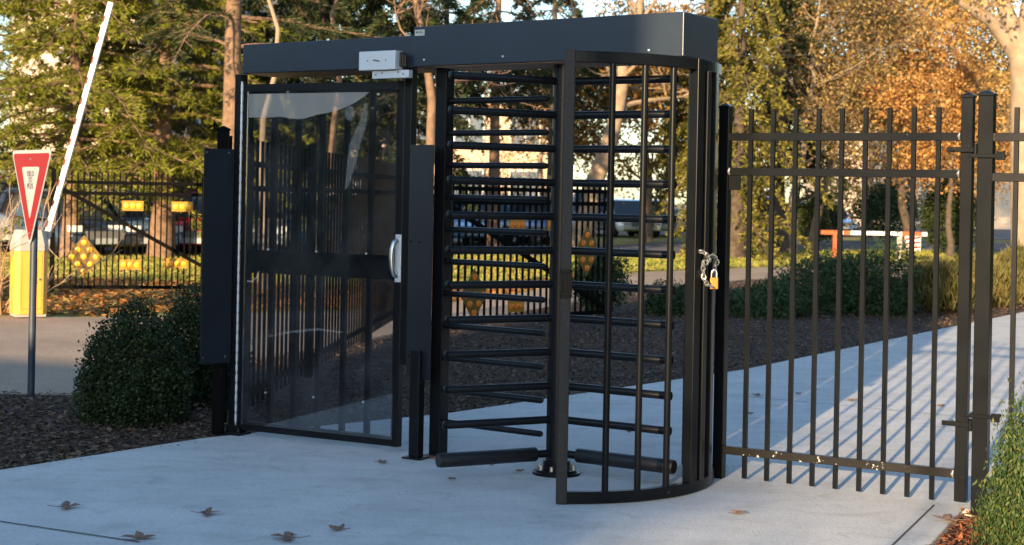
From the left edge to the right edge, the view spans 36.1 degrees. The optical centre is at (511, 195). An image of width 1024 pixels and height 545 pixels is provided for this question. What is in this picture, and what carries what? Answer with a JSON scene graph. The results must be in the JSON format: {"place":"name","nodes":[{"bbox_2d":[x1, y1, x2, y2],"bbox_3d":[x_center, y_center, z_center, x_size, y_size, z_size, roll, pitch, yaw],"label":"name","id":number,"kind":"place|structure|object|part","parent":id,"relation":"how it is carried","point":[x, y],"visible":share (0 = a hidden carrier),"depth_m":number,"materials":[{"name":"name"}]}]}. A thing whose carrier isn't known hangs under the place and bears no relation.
{"place":"outdoors","nodes":[
{"label":"outdoors","id":0,"kind":"place"},
{"bbox_2d":[10,0,190,188],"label":"apartment building","id":1,"kind":"structure","parent":0,"point":[48,57],"depth_m":74.00,"materials":[{"name":"beige paint"}]},
{"bbox_2d":[190,0,316,192],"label":"apartment building","id":2,"kind":"structure","parent":0,"point":[267,6],"depth_m":92.00,"materials":[{"name":"beige paint"}]},
{"bbox_2d":[313,94,547,195],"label":"school building","id":3,"kind":"structure","parent":0,"point":[473,157],"depth_m":84.00,"materials":[{"name":"beige brick"}]},
{"bbox_2d":[416,113,425,144],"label":"window","id":4,"kind":"structure","parent":3,"relation":"in","point":[421,113],"depth_m":83.92,"materials":[{"name":"grey glass"}]},
{"bbox_2d":[453,115,484,141],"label":"window","id":5,"kind":"structure","parent":3,"relation":"in","point":[475,123],"depth_m":83.92,"materials":[{"name":"grey"}]},
{"bbox_2d":[455,169,483,193],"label":"window","id":6,"kind":"structure","parent":3,"relation":"in","point":[470,171],"depth_m":83.92,"materials":[{"name":"grey glass"}]},
{"bbox_2d":[509,170,539,195],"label":"window","id":7,"kind":"structure","parent":3,"relation":"in","point":[512,171],"depth_m":83.92,"materials":[{"name":"grey glass"}]},
{"bbox_2d":[510,118,540,143],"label":"window","id":8,"kind":"structure","parent":3,"relation":"in","point":[515,138],"depth_m":83.92,"materials":[{"name":"grey"}]},
{"bbox_2d":[0,264,908,394],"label":"driveway","id":9,"kind":"structure","parent":0,"point":[58,346],"depth_m":15.73,"materials":[{"name":"grey asphalt"}]},
{"bbox_2d":[9,2,113,316],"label":"barrier gate","id":10,"kind":"structure","parent":9,"relation":"on","point":[19,278],"depth_m":18.04,"materials":[{"name":"beige metal"}]},
{"bbox_2d":[0,203,1010,394],"bbox_3d":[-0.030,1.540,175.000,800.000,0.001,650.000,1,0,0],"label":"ground","id":11,"kind":"structure","parent":0,"point":[623,239],"depth_m":50.63,"materials":[{"name":"grey asphalt"}]},
{"bbox_2d":[0,181,129,314],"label":"bare shrub","id":12,"kind":"object","parent":11,"relation":"on","point":[3,266],"visible":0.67,"depth_m":18.75,"materials":[{"name":"brown plant"}]},
{"bbox_2d":[49,168,203,291],"bbox_3d":[-4.754,0.471,20.593,2.495,1.610,0.083,1,0,-14],"label":"road gate leaf","id":13,"kind":"object","parent":11,"relation":"on","point":[82,252],"visible":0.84,"depth_m":20.50,"materials":[{"name":"black"}]},
{"bbox_2d":[0,0,254,257],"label":"pine tree","id":14,"kind":"object","parent":11,"relation":"on","point":[73,26],"visible":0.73,"depth_m":32.16,"materials":[{"name":"green plant"}]},
{"bbox_2d":[0,0,353,257],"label":"pine tree","id":15,"kind":"object","parent":11,"relation":"on","point":[164,118],"visible":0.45,"depth_m":33.19,"materials":[{"name":"green plant"}]},
{"bbox_2d":[70,0,385,148],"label":"pine tree","id":16,"kind":"object","parent":11,"relation":"on","point":[233,17],"visible":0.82,"depth_m":29.04,"materials":[{"name":"green plant"}]},
{"bbox_2d":[259,0,279,289],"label":"bare tree","id":17,"kind":"object","parent":11,"relation":"on","point":[262,135],"visible":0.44,"depth_m":23.99,"materials":[{"name":"brown plant"}]},
{"bbox_2d":[1,252,573,316],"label":"fallen leaves","id":18,"kind":"object","parent":11,"relation":"on","point":[98,304],"visible":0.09,"depth_m":22.12,"materials":[{"name":"plant"}]},
{"bbox_2d":[328,0,342,246],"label":"bare tree","id":19,"kind":"object","parent":11,"relation":"on","point":[333,129],"visible":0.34,"depth_m":33.02,"materials":[{"name":"brown wood"}]},
{"bbox_2d":[386,0,548,265],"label":"bare tree","id":20,"kind":"object","parent":11,"relation":"on","point":[431,103],"visible":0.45,"depth_m":23.94,"materials":[{"name":"brown wood"}]},
{"bbox_2d":[1,249,996,286],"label":"grass","id":21,"kind":"structure","parent":11,"relation":"on","point":[652,264],"depth_m":32.11,"materials":[{"name":"green plant"}]},
{"bbox_2d":[0,276,1023,469],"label":"mulch bed","id":22,"kind":"object","parent":11,"relation":"on","point":[762,346],"visible":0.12,"depth_m":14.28,"materials":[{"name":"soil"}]},
{"bbox_2d":[13,149,50,396],"bbox_3d":[-3.423,0.565,11.223,0.064,1.775,0.759,1,0,-37],"label":"yield sign","id":23,"kind":"object","parent":22,"relation":"on","point":[31,168],"visible":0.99,"depth_m":11.20,"materials":[{"name":"metal"}]},
{"bbox_2d":[68,283,198,427],"bbox_3d":[-2.410,1.034,10.133,0.822,0.951,0.824,1,0,33],"label":"boxwood bush","id":24,"kind":"object","parent":22,"relation":"on","point":[115,385],"visible":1,"depth_m":9.93,"materials":[{"name":"green plant"}]},
{"bbox_2d":[162,268,255,407],"bbox_3d":[-2.195,1.013,11.158,0.851,1.000,0.966,1,0,0],"label":"boxwood bush","id":25,"kind":"object","parent":22,"relation":"on","point":[187,316],"visible":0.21,"depth_m":10.93,"materials":[{"name":"green plant"}]},
{"bbox_2d":[571,246,636,314],"bbox_3d":[1.075,1.106,20.095,0.851,0.964,0.779,1,0,-32],"label":"yew shrub","id":26,"kind":"object","parent":22,"relation":"on","point":[618,273],"visible":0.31,"depth_m":20.00,"materials":[{"name":"green plant"}]},
{"bbox_2d":[644,278,684,316],"bbox_3d":[2.117,1.334,20.432,0.888,0.552,1.123,1,0,18],"label":"juniper mound","id":27,"kind":"object","parent":22,"relation":"on","point":[657,306],"visible":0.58,"depth_m":20.18,"materials":[{"name":"green plant"}]},
{"bbox_2d":[729,271,818,318],"bbox_3d":[3.244,1.315,20.628,1.469,0.638,1.766,1,0,0],"label":"juniper mound","id":28,"kind":"object","parent":22,"relation":"on","point":[781,304],"visible":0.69,"depth_m":20.25,"materials":[{"name":"green plant"}]},
{"bbox_2d":[767,225,927,317],"bbox_3d":[4.574,1.027,21.632,2.334,1.266,2.528,1,0,0],"label":"juniper mound","id":29,"kind":"object","parent":22,"relation":"on","point":[874,297],"visible":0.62,"depth_m":21.06,"materials":[{"name":"green plant"}]},
{"bbox_2d":[899,247,974,312],"bbox_3d":[6.038,1.174,21.863,1.239,1.063,1.749,1,0,0],"label":"grassy shrub","id":30,"kind":"object","parent":22,"relation":"on","point":[948,288],"visible":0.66,"depth_m":21.51,"materials":[{"name":"green plant"}]},
{"bbox_2d":[906,0,1023,250],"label":"tree","id":31,"kind":"object","parent":22,"relation":"on","point":[1008,33],"visible":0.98,"depth_m":35.77,"materials":[{"name":"brown plant"}]},
{"bbox_2d":[973,260,1023,306],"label":"grassy shrub","id":32,"kind":"object","parent":22,"relation":"on","point":[1001,284],"visible":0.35,"depth_m":22.97,"materials":[{"name":"green plant"}]},
{"bbox_2d":[993,240,1023,274],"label":"grassy shrub","id":33,"kind":"object","parent":22,"relation":"on","point":[1001,257],"visible":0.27,"depth_m":27.08,"materials":[{"name":"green plant"}]},
{"bbox_2d":[431,175,614,316],"bbox_3d":[0.124,0.568,16.745,0.083,1.610,3.103,1,0,41],"label":"road gate leaf","id":34,"kind":"object","parent":11,"relation":"on","point":[474,305],"visible":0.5,"depth_m":16.73,"materials":[{"name":"black"}]},
{"bbox_2d":[487,0,608,244],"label":"fir tree","id":35,"kind":"object","parent":11,"relation":"on","point":[584,70],"visible":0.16,"depth_m":49.88,"materials":[{"name":"green plant"}]},
{"bbox_2d":[628,199,681,236],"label":"parked car","id":36,"kind":"object","parent":11,"relation":"on","point":[663,228],"visible":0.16,"depth_m":62.81,"materials":[{"name":"white paint"}]},
{"bbox_2d":[654,0,834,261],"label":"hemlock tree","id":37,"kind":"object","parent":11,"relation":"on","point":[741,75],"visible":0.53,"depth_m":39.61,"materials":[{"name":"green plant"}]},
{"bbox_2d":[717,0,860,253],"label":"ivy tree","id":38,"kind":"object","parent":11,"relation":"on","point":[781,232],"visible":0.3,"depth_m":44.69,"materials":[{"name":"green plant"}]},
{"bbox_2d":[725,0,956,253],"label":"slender tree","id":39,"kind":"object","parent":11,"relation":"on","point":[807,106],"visible":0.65,"depth_m":43.84,"materials":[{"name":"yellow plant"}]},
{"bbox_2d":[747,0,935,247],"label":"slender tree","id":40,"kind":"object","parent":11,"relation":"on","point":[855,40],"visible":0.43,"depth_m":46.39,"materials":[{"name":"yellow plant"}]},
{"bbox_2d":[719,0,978,239],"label":"golden tree","id":41,"kind":"object","parent":11,"relation":"on","point":[872,178],"visible":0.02,"depth_m":63.77,"materials":[{"name":"orange plant"}]},
{"bbox_2d":[820,230,926,260],"bbox_3d":[9.199,1.302,39.987,2.698,0.778,0.132,1,0,0],"label":"barrier rail","id":42,"kind":"object","parent":11,"relation":"on","point":[833,233],"visible":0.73,"depth_m":39.95,"materials":[{"name":"white metal"}]},
{"bbox_2d":[787,0,1009,249],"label":"maple tree","id":43,"kind":"object","parent":11,"relation":"on","point":[902,191],"visible":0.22,"depth_m":49.38,"materials":[{"name":"orange plant"}]},
{"bbox_2d":[849,33,1010,256],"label":"maple tree","id":44,"kind":"object","parent":11,"relation":"on","point":[962,79],"visible":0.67,"depth_m":42.91,"materials":[{"name":"orange plant"}]},
{"bbox_2d":[916,169,976,253],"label":"evergreen shrub","id":45,"kind":"object","parent":11,"relation":"on","point":[927,223],"visible":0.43,"depth_m":45.65,"materials":[{"name":"green plant"}]},
{"bbox_2d":[928,507,991,544],"bbox_3d":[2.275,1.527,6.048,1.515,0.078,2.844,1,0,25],"label":"red mulch","id":46,"kind":"object","parent":11,"relation":"on","point":[959,534],"visible":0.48,"depth_m":7.06,"materials":[{"name":"red wood"}]},
{"bbox_2d":[964,371,1023,544],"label":"arborvitae bush","id":47,"kind":"object","parent":46,"relation":"on","point":[1005,518],"visible":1,"depth_m":6.69,"materials":[{"name":"green plant"}]},
{"bbox_2d":[927,0,1021,200],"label":"golden tree","id":48,"kind":"object","parent":11,"relation":"on","point":[1004,61],"visible":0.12,"depth_m":65.55,"materials":[{"name":"yellow plant"}]},
{"bbox_2d":[3,223,1010,253],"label":"parking lot","id":49,"kind":"structure","parent":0,"point":[1002,233],"depth_m":69.21,"materials":[{"name":"grey asphalt"}]},
{"bbox_2d":[0,177,64,242],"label":"parked car","id":50,"kind":"object","parent":49,"relation":"on","point":[4,185],"visible":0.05,"depth_m":35.23,"materials":[{"name":"grey paint"}]},
{"bbox_2d":[0,0,130,202],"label":"pine tree","id":51,"kind":"object","parent":49,"relation":"on","point":[8,179],"visible":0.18,"depth_m":35.42,"materials":[{"name":"green plant"}]},
{"bbox_2d":[0,188,140,255],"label":"parked car","id":52,"kind":"object","parent":49,"relation":"on","point":[4,201],"visible":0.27,"depth_m":33.87,"materials":[{"name":"blue paint"}]},
{"bbox_3d":[-10.793,0.192,34.696,0.152,0.490,2.400,1,0,-40],"label":"side window","id":53,"kind":"part","parent":52,"relation":"part of","materials":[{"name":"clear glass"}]},
{"bbox_2d":[47,1,186,189],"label":"fir tree","id":54,"kind":"object","parent":49,"relation":"on","point":[93,15],"visible":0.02,"depth_m":44.55,"materials":[{"name":"green plant"}]},
{"bbox_2d":[86,189,182,254],"bbox_3d":[-8.973,0.616,35.989,2.080,1.465,4.625,1,0,-28],"label":"parked car","id":55,"kind":"object","parent":49,"relation":"on","point":[134,216],"visible":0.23,"depth_m":34.94,"materials":[{"name":"blue paint"}]},
{"bbox_2d":[145,180,200,250],"bbox_3d":[-8.734,0.490,39.988,2.080,1.725,4.625,1,0,-10],"label":"parked car","id":56,"kind":"object","parent":49,"relation":"on","point":[198,248],"depth_m":39.23,"materials":[{"name":"grey paint"}]},
{"bbox_2d":[117,0,287,248],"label":"fir tree","id":57,"kind":"object","parent":49,"relation":"on","point":[192,76],"visible":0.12,"depth_m":39.24,"materials":[{"name":"green plant"}]},
{"bbox_2d":[175,191,253,250],"bbox_3d":[-7.143,0.652,36.987,2.080,1.465,4.625,1,0,-2],"label":"parked car","id":58,"kind":"object","parent":49,"relation":"on","point":[187,224],"visible":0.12,"depth_m":35.70,"materials":[{"name":"red paint"}]},
{"bbox_2d":[252,197,290,250],"bbox_3d":[-6.298,0.669,37.988,2.080,1.465,4.625,1,0,-10],"label":"parked car","id":59,"kind":"object","parent":49,"relation":"on","point":[268,222],"visible":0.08,"depth_m":36.49,"materials":[{"name":"white paint"}]},
{"bbox_2d":[199,0,358,248],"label":"fir tree","id":60,"kind":"object","parent":49,"relation":"on","point":[282,13],"visible":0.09,"depth_m":40.22,"materials":[{"name":"green plant"}]},
{"bbox_2d":[257,193,332,248],"bbox_3d":[-5.432,0.686,39.988,2.080,1.465,4.625,1,0,5],"label":"parked car","id":61,"kind":"object","parent":49,"relation":"on","point":[302,215],"depth_m":39.03,"materials":[{"name":"blue paint"}]},
{"bbox_2d":[249,0,394,247],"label":"fir tree","id":62,"kind":"object","parent":49,"relation":"on","point":[310,129],"visible":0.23,"depth_m":36.29,"materials":[{"name":"green plant"}]},
{"bbox_2d":[301,194,377,251],"bbox_3d":[-4.448,0.705,40.988,2.080,1.465,4.625,1,0,-5],"label":"parked car","id":63,"kind":"object","parent":49,"relation":"on","point":[349,229],"visible":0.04,"depth_m":39.15,"materials":[{"name":"blue paint"}]},
{"bbox_2d":[294,0,426,246],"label":"fir tree","id":64,"kind":"object","parent":49,"relation":"on","point":[420,76],"visible":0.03,"depth_m":41.61,"materials":[{"name":"green plant"}]},
{"bbox_2d":[286,0,489,222],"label":"fir tree","id":65,"kind":"object","parent":49,"relation":"on","point":[389,130],"visible":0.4,"depth_m":35.49,"materials":[{"name":"green plant"}]},
{"bbox_2d":[383,0,519,141],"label":"fir tree","id":66,"kind":"object","parent":49,"relation":"on","point":[444,15],"visible":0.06,"depth_m":46.35,"materials":[{"name":"green plant"}]},
{"bbox_2d":[433,204,502,243],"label":"parked car","id":67,"kind":"object","parent":49,"relation":"on","point":[468,225],"visible":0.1,"depth_m":46.12,"materials":[{"name":"blue paint"}]},
{"bbox_2d":[456,155,521,240],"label":"bare shrub","id":68,"kind":"object","parent":49,"relation":"on","point":[483,175],"visible":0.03,"depth_m":52.27,"materials":[{"name":"brown plant"}]},
{"bbox_2d":[462,205,527,244],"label":"parked car","id":69,"kind":"object","parent":49,"relation":"on","point":[507,225],"visible":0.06,"depth_m":48.45,"materials":[{"name":"grey paint"}]},
{"bbox_2d":[453,152,538,195],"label":"bare shrub","id":70,"kind":"object","parent":49,"relation":"on","point":[501,172],"visible":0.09,"depth_m":55.35,"materials":[{"name":"brown plant"}]},
{"bbox_2d":[506,198,550,243],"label":"parked car","id":71,"kind":"object","parent":49,"relation":"on","point":[533,210],"visible":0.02,"depth_m":48.39,"materials":[{"name":"blue paint"}]},
{"bbox_2d":[500,160,577,240],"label":"bare shrub","id":72,"kind":"object","parent":49,"relation":"on","point":[534,174],"visible":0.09,"depth_m":53.09,"materials":[{"name":"brown plant"}]},
{"bbox_2d":[469,9,634,194],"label":"tree","id":73,"kind":"object","parent":49,"relation":"on","point":[539,158],"visible":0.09,"depth_m":64.53,"materials":[{"name":"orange plant"}]},
{"bbox_2d":[572,193,606,229],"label":"parked car","id":74,"kind":"object","parent":49,"relation":"on","point":[579,200],"visible":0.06,"depth_m":61.96,"materials":[{"name":"grey paint"}]},
{"bbox_2d":[603,199,661,236],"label":"parked car","id":75,"kind":"object","parent":49,"relation":"on","point":[631,207],"visible":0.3,"depth_m":60.81,"materials":[{"name":"white paint"}]},
{"bbox_2d":[798,202,858,235],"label":"parked car","id":76,"kind":"object","parent":49,"relation":"on","point":[847,223],"visible":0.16,"depth_m":69.90,"materials":[{"name":"blue paint"}]},
{"bbox_2d":[682,0,976,235],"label":"golden tree","id":77,"kind":"object","parent":49,"relation":"on","point":[831,125],"visible":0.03,"depth_m":69.93,"materials":[{"name":"orange plant"}]},
{"bbox_2d":[0,0,1021,202],"label":"sky","id":78,"kind":"structure","parent":0,"point":[506,5],"materials":[{"name":"white"}]},
{"bbox_2d":[0,312,1023,544],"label":"sidewalk","id":79,"kind":"structure","parent":0,"point":[256,488],"depth_m":7.96,"materials":[{"name":"concrete"}]},
{"bbox_2d":[47,501,79,507],"bbox_3d":[-2.042,1.417,7.186,0.111,0.014,0.118,1,0,30],"label":"dry leaf","id":80,"kind":"object","parent":79,"relation":"on","point":[65,504],"visible":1,"depth_m":7.18,"materials":[{"name":"brown plant"}]},
{"bbox_2d":[1,521,139,541],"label":"sidewalk joint","id":81,"kind":"object","parent":79,"relation":"on","point":[70,531],"visible":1,"depth_m":6.68,"materials":[{"name":"grey concrete"}]},
{"bbox_2d":[120,531,154,539],"bbox_3d":[-1.556,1.425,6.573,0.118,0.019,0.110,1,0,31],"label":"dry leaf","id":82,"kind":"object","parent":79,"relation":"on","point":[138,534],"visible":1,"depth_m":6.58,"materials":[{"name":"brown plant"}]},
{"bbox_2d":[191,507,218,513],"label":"dry leaf","id":83,"kind":"object","parent":79,"relation":"on","point":[208,510],"visible":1,"depth_m":7.10,"materials":[{"name":"brown plant"}]},
{"bbox_2d":[271,531,309,538],"bbox_3d":[-0.942,1.438,6.640,0.129,0.014,0.131,1,0,-45],"label":"dry leaf","id":84,"kind":"object","parent":79,"relation":"on","point":[287,534],"visible":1,"depth_m":6.65,"materials":[{"name":"brown plant"}]},
{"bbox_2d":[200,36,435,460],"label":"glazed gate","id":85,"kind":"structure","parent":79,"relation":"on","point":[232,260],"depth_m":9.19,"materials":[{"name":"paint"}]},
{"bbox_2d":[328,524,349,529],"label":"dry leaf","id":86,"kind":"object","parent":79,"relation":"on","point":[340,527],"visible":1,"depth_m":6.83,"materials":[{"name":"brown plant"}]},
{"bbox_2d":[413,12,721,503],"bbox_3d":[0.246,0.281,8.346,1.710,2.388,1.449,1,0,35],"label":"turnstile","id":87,"kind":"object","parent":79,"relation":"on","point":[563,48],"visible":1,"depth_m":8.06,"materials":[{"name":"black paint"}]},
{"bbox_2d":[699,250,719,287],"bbox_3d":[0.995,0.366,7.890,0.230,0.191,0.138,1,0,-37],"label":"chain","id":88,"kind":"object","parent":87,"relation":"attached to","point":[714,256],"visible":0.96,"depth_m":7.81,"materials":[{"name":"metal"}]},
{"bbox_2d":[710,269,717,288],"bbox_3d":[1.013,0.420,7.880,0.042,0.103,0.022,1,0,0],"label":"padlock","id":89,"kind":"object","parent":88,"relation":"hanging from","point":[714,281],"visible":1,"depth_m":7.87,"materials":[{"name":"gold metal"}]},
{"bbox_2d":[728,510,745,513],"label":"dry leaf","id":90,"kind":"object","parent":79,"relation":"on","point":[737,512],"visible":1,"depth_m":7.34,"materials":[{"name":"brown plant"}]},
{"bbox_2d":[676,389,1003,420],"bbox_3d":[3.117,1.528,10.842,4.530,0.001,0.008,1,0,34],"label":"sidewalk joint","id":91,"kind":"object","parent":79,"relation":"on","point":[845,405],"visible":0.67,"depth_m":11.27,"materials":[{"name":"grey concrete"}]},
{"bbox_2d":[712,92,977,501],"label":"picket gate","id":92,"kind":"structure","parent":79,"relation":"on","point":[729,178],"depth_m":7.98,"materials":[{"name":"black metal"}]},
{"bbox_2d":[892,505,933,544],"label":"sidewalk joint","id":93,"kind":"object","parent":79,"relation":"on","point":[911,526],"visible":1,"depth_m":7.15,"materials":[{"name":"grey concrete"}]},
{"bbox_2d":[930,513,968,521],"bbox_3d":[2.027,1.494,7.284,0.129,0.020,0.143,1,0,-38],"label":"dry leaf","id":94,"kind":"object","parent":79,"relation":"on","point":[947,517],"visible":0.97,"depth_m":7.29,"materials":[{"name":"brown plant"}]},
{"bbox_2d":[964,90,1023,514],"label":"picket fence","id":95,"kind":"object","parent":79,"relation":"on","point":[986,155],"visible":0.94,"depth_m":7.42,"materials":[{"name":"black metal"}]},
{"bbox_2d":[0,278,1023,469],"bbox_3d":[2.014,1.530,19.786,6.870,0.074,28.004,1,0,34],"label":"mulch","id":96,"kind":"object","parent":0,"point":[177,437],"visible":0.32,"depth_m":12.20,"materials":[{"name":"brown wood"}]},
{"bbox_2d":[211,126,395,434],"bbox_3d":[-1.516,0.513,13.928,0.070,1.855,9.027,1,0,3],"label":"picket fence","id":97,"kind":"object","parent":96,"relation":"on","point":[384,225],"visible":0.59,"depth_m":12.41,"materials":[{"name":"black metal"}]},
{"bbox_2d":[64,313,1023,459],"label":"mulch bits","id":98,"kind":"object","parent":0,"point":[653,383],"visible":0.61,"depth_m":13.79,"materials":[{"name":"brown wood"}]},
{"bbox_2d":[460,241,1010,255],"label":"road","id":99,"kind":"structure","parent":0,"point":[998,246],"depth_m":52.67,"materials":[{"name":"grey asphalt"}]},
{"bbox_2d":[416,0,575,245],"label":"fir tree","id":100,"kind":"object","parent":99,"relation":"on","point":[470,86],"visible":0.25,"depth_m":43.84,"materials":[{"name":"green plant"}]},
{"bbox_2d":[511,0,748,246],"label":"leaning tree","id":101,"kind":"object","parent":99,"relation":"on","point":[598,169],"visible":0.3,"depth_m":45.89,"materials":[{"name":"brown plant"}]},
{"bbox_2d":[502,0,810,242],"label":"tree","id":102,"kind":"object","parent":99,"relation":"on","point":[586,131],"visible":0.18,"depth_m":55.58,"materials":[{"name":"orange plant"}]},
{"bbox_2d":[639,0,766,229],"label":"hemlock tree","id":103,"kind":"object","parent":99,"relation":"on","point":[680,167],"visible":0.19,"depth_m":51.64,"materials":[{"name":"green plant"}]},
{"bbox_2d":[788,191,850,242],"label":"evergreen shrub","id":104,"kind":"object","parent":99,"relation":"on","point":[805,216],"visible":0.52,"depth_m":54.54,"materials":[{"name":"green plant"}]},
{"bbox_2d":[843,177,925,241],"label":"evergreen shrub","id":105,"kind":"object","parent":99,"relation":"on","point":[875,208],"visible":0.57,"depth_m":59.62,"materials":[{"name":"green plant"}]},
{"bbox_2d":[838,0,1020,230],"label":"golden tree","id":106,"kind":"object","parent":99,"relation":"on","point":[972,35],"visible":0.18,"depth_m":60.80,"materials":[{"name":"orange plant"}]},
{"bbox_2d":[804,71,1010,228],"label":"school building","id":107,"kind":"structure","parent":0,"point":[1001,221],"depth_m":98.00,"materials":[{"name":"beige paint"}]},
{"bbox_2d":[875,141,898,158],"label":"window","id":108,"kind":"structure","parent":107,"relation":"in","point":[876,141],"depth_m":97.92,"materials":[{"name":"grey"}]},
{"bbox_2d":[919,182,934,209],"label":"window","id":109,"kind":"structure","parent":107,"relation":"in","point":[920,188],"depth_m":97.92,"materials":[{"name":"grey"}]}
]}

